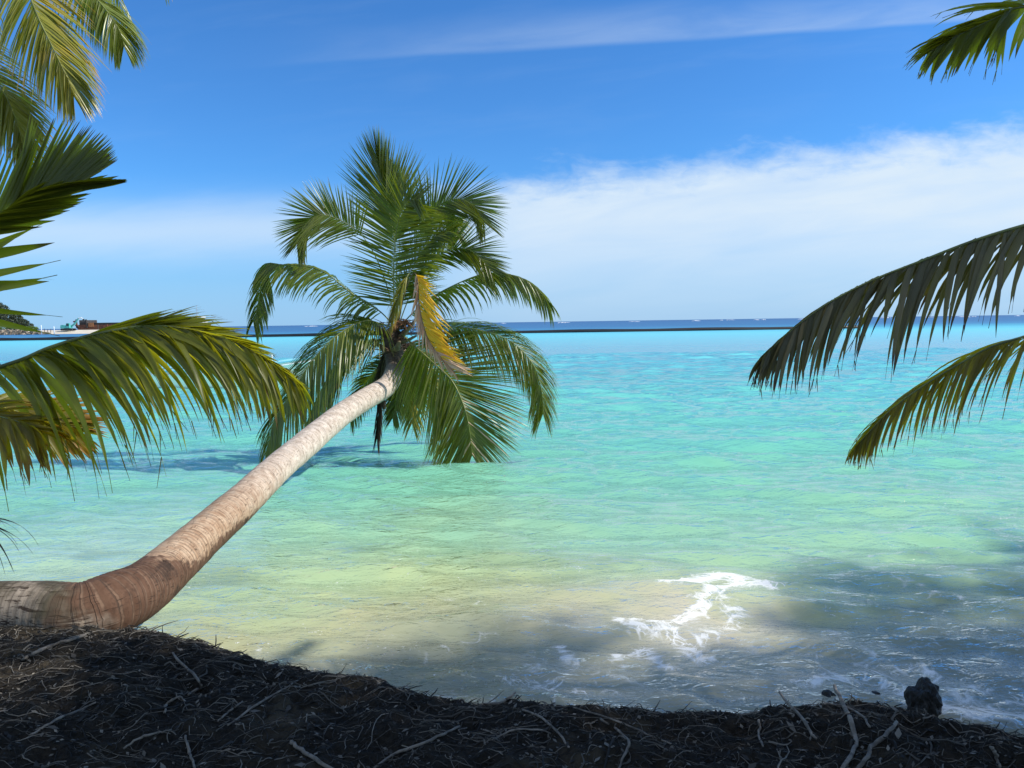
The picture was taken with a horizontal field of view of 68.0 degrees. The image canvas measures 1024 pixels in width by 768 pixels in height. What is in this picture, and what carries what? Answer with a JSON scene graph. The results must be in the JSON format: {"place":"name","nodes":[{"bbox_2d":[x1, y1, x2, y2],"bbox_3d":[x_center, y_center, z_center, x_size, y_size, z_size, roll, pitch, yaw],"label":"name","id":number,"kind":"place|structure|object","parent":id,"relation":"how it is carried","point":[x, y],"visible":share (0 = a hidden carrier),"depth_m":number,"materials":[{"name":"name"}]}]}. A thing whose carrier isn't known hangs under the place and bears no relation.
{"place":"outdoors","nodes":[
{"label":"outdoors","id":0,"kind":"place"},
{"bbox_2d":[28,330,96,333],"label":"beach","id":1,"kind":"structure","parent":0,"point":[73,332],"depth_m":280.41,"materials":[{"name":"white sand"}]},
{"bbox_2d":[0,303,15,322],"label":"casuarina tree","id":2,"kind":"object","parent":1,"relation":"on","point":[4,316],"visible":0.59,"depth_m":283.49,"materials":[{"name":"green plant"}]},
{"bbox_2d":[9,315,33,325],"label":"casuarina tree","id":3,"kind":"object","parent":1,"relation":"on","point":[19,320],"visible":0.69,"depth_m":285.62,"materials":[{"name":"green plant"}]},
{"bbox_2d":[0,329,50,334],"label":"rubble","id":4,"kind":"object","parent":1,"relation":"on","point":[11,332],"visible":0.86,"depth_m":267.17,"materials":[{"name":"stone"}]},
{"bbox_2d":[60,317,84,330],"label":"excavator","id":5,"kind":"object","parent":1,"relation":"on","point":[67,327],"visible":1,"depth_m":279.81,"materials":[{"name":"metal"}]},
{"bbox_2d":[73,305,205,329],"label":"landing barge","id":6,"kind":"object","parent":1,"relation":"on","point":[86,324],"visible":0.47,"depth_m":290.98,"materials":[{"name":"brown metal"}]},
{"bbox_2d":[0,315,1023,736],"bbox_3d":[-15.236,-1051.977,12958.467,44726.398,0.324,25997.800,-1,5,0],"label":"water","id":7,"kind":"structure","parent":0,"point":[672,521],"depth_m":6.95,"materials":[{"name":"teal liquid"}]},
{"bbox_2d":[0,325,857,340],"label":"floating pipe","id":8,"kind":"object","parent":7,"relation":"on","point":[528,331],"visible":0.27,"depth_m":129.34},
{"bbox_2d":[304,315,1017,326],"bbox_3d":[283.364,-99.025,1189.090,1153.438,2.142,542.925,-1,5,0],"label":"surf","id":9,"kind":"structure","parent":7,"relation":"on","point":[638,321],"depth_m":1105.22,"materials":[{"name":"liquid"}]},
{"bbox_2d":[821,689,835,696],"bbox_3d":[1.589,1.597,3.831,0.102,0.106,0.110,-3,5,-20],"label":"rock","id":10,"kind":"object","parent":7,"relation":"in","point":[827,693],"visible":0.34,"depth_m":3.82,"materials":[{"name":"grey stone"}]},
{"bbox_2d":[0,620,1023,767],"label":"ground","id":11,"kind":"structure","parent":0,"point":[390,737],"depth_m":2.77,"materials":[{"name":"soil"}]},
{"bbox_2d":[21,634,86,660],"bbox_3d":[-2.067,1.193,3.469,0.077,0.053,0.324,1,5,21],"label":"exposed root","id":12,"kind":"object","parent":11,"relation":"on","point":[39,650],"visible":1,"depth_m":3.45,"materials":[{"name":"brown wood"}]},
{"bbox_2d":[29,702,95,735],"bbox_3d":[-1.647,1.222,2.770,0.041,0.044,0.279,1,5,17],"label":"exposed root","id":13,"kind":"object","parent":11,"relation":"on","point":[56,719],"visible":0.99,"depth_m":2.75,"materials":[{"name":"wood"}]},
{"bbox_2d":[0,0,172,164],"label":"tall palm","id":14,"kind":"object","parent":11,"relation":"on","point":[71,83],"visible":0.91,"depth_m":6.71,"materials":[{"name":"green plant"}]},
{"bbox_2d":[123,729,171,748],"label":"exposed root","id":15,"kind":"object","parent":11,"relation":"on","point":[139,738],"visible":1,"depth_m":2.67,"materials":[{"name":"wood"}]},
{"bbox_2d":[0,113,313,573],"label":"young palm","id":16,"kind":"object","parent":11,"relation":"on","point":[38,419],"visible":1,"depth_m":2.60,"materials":[{"name":"green plant"}]},
{"bbox_2d":[163,696,185,713],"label":"exposed root","id":17,"kind":"object","parent":11,"relation":"on","point":[169,701],"visible":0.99,"depth_m":2.97,"materials":[{"name":"grey wood"}]},
{"bbox_2d":[172,652,201,695],"bbox_3d":[-1.392,1.247,3.265,0.071,0.056,0.460,-4,5,-31],"label":"exposed root","id":18,"kind":"object","parent":11,"relation":"on","point":[186,667],"visible":0.94,"depth_m":3.24,"materials":[{"name":"wood"}]},
{"bbox_2d":[184,735,195,767],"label":"exposed root","id":19,"kind":"object","parent":11,"relation":"on","point":[189,752],"visible":1,"depth_m":2.61,"materials":[{"name":"grey wood"}]},
{"bbox_2d":[217,701,242,721],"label":"exposed root","id":20,"kind":"object","parent":11,"relation":"on","point":[228,711],"visible":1,"depth_m":2.88,"materials":[{"name":"grey wood"}]},
{"bbox_2d":[227,680,297,725],"bbox_3d":[-0.971,1.249,2.988,0.028,0.046,0.446,1,5,20],"label":"exposed root","id":21,"kind":"object","parent":11,"relation":"on","point":[253,706],"visible":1,"depth_m":2.94,"materials":[{"name":"brown wood"}]},
{"bbox_2d":[0,125,560,629],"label":"leaning palm","id":22,"kind":"object","parent":11,"relation":"on","point":[404,379],"visible":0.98,"depth_m":10.00,"materials":[{"name":"green plant"}]},
{"bbox_2d":[290,740,332,767],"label":"exposed root","id":23,"kind":"object","parent":11,"relation":"on","point":[308,754],"visible":1,"depth_m":2.58,"materials":[{"name":"grey wood"}]},
{"bbox_2d":[373,725,459,767],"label":"exposed root","id":24,"kind":"object","parent":11,"relation":"on","point":[419,744],"visible":1,"depth_m":2.63,"materials":[{"name":"grey wood"}]},
{"bbox_2d":[481,692,515,704],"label":"exposed root","id":25,"kind":"object","parent":11,"relation":"on","point":[500,702],"visible":0.99,"depth_m":3.04,"materials":[{"name":"wood"}]},
{"bbox_2d":[491,728,550,740],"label":"exposed root","id":26,"kind":"object","parent":11,"relation":"on","point":[511,730],"visible":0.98,"depth_m":2.75,"materials":[{"name":"wood"}]},
{"bbox_2d":[522,709,569,747],"bbox_3d":[0.129,1.261,2.793,0.030,0.052,0.380,-3,5,-25],"label":"exposed root","id":27,"kind":"object","parent":11,"relation":"on","point":[551,726],"visible":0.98,"depth_m":2.79,"materials":[{"name":"wood"}]},
{"bbox_2d":[600,718,629,767],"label":"exposed root","id":28,"kind":"object","parent":11,"relation":"on","point":[628,742],"visible":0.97,"depth_m":2.60,"materials":[{"name":"wood"}]},
{"bbox_2d":[573,707,681,749],"bbox_3d":[0.422,1.262,2.792,0.468,0.038,0.050,3,6,40],"label":"exposed root","id":29,"kind":"object","parent":11,"relation":"on","point":[620,722],"visible":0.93,"depth_m":2.80,"materials":[{"name":"wood"}]},
{"bbox_2d":[757,719,763,747],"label":"exposed root","id":30,"kind":"object","parent":11,"relation":"on","point":[759,729],"visible":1,"depth_m":2.79,"materials":[{"name":"grey wood"}]},
{"bbox_2d":[778,691,816,739],"bbox_3d":[1.093,1.271,2.942,0.033,0.105,0.500,0,5,6],"label":"exposed root","id":31,"kind":"object","parent":11,"relation":"on","point":[800,717],"visible":0.99,"depth_m":2.83,"materials":[{"name":"grey wood"}]},
{"bbox_2d":[833,684,858,767],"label":"exposed root","id":32,"kind":"object","parent":11,"relation":"on","point":[855,738],"visible":0.96,"depth_m":2.72,"materials":[{"name":"wood"}]},
{"bbox_2d":[822,702,870,727],"bbox_3d":[1.291,1.254,2.875,0.109,0.082,0.293,-2,5,-14],"label":"exposed root","id":33,"kind":"object","parent":11,"relation":"on","point":[851,709],"visible":0.93,"depth_m":2.95,"materials":[{"name":"grey wood"}]},
{"bbox_2d":[856,720,897,767],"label":"exposed root","id":34,"kind":"object","parent":11,"relation":"on","point":[877,741],"visible":1,"depth_m":2.63,"materials":[{"name":"wood"}]},
{"bbox_2d":[747,0,1023,468],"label":"drooping palm","id":35,"kind":"object","parent":11,"relation":"on","point":[961,41],"visible":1,"depth_m":2.85,"materials":[{"name":"green plant"}]},
{"bbox_2d":[904,677,942,716],"bbox_3d":[1.989,1.534,3.667,0.168,0.226,0.152,-1,5,0],"label":"rock","id":36,"kind":"object","parent":11,"relation":"on","point":[922,693],"visible":0.77,"depth_m":3.63,"materials":[{"name":"grey stone"}]},
{"bbox_2d":[989,746,1001,767],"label":"exposed root","id":37,"kind":"object","parent":11,"relation":"on","point":[994,751],"visible":1,"depth_m":2.55,"materials":[{"name":"wood"}]},
{"bbox_2d":[0,0,1023,328],"label":"sky","id":38,"kind":"structure","parent":0,"point":[652,159],"materials":[{"name":"blue"}]}
]}

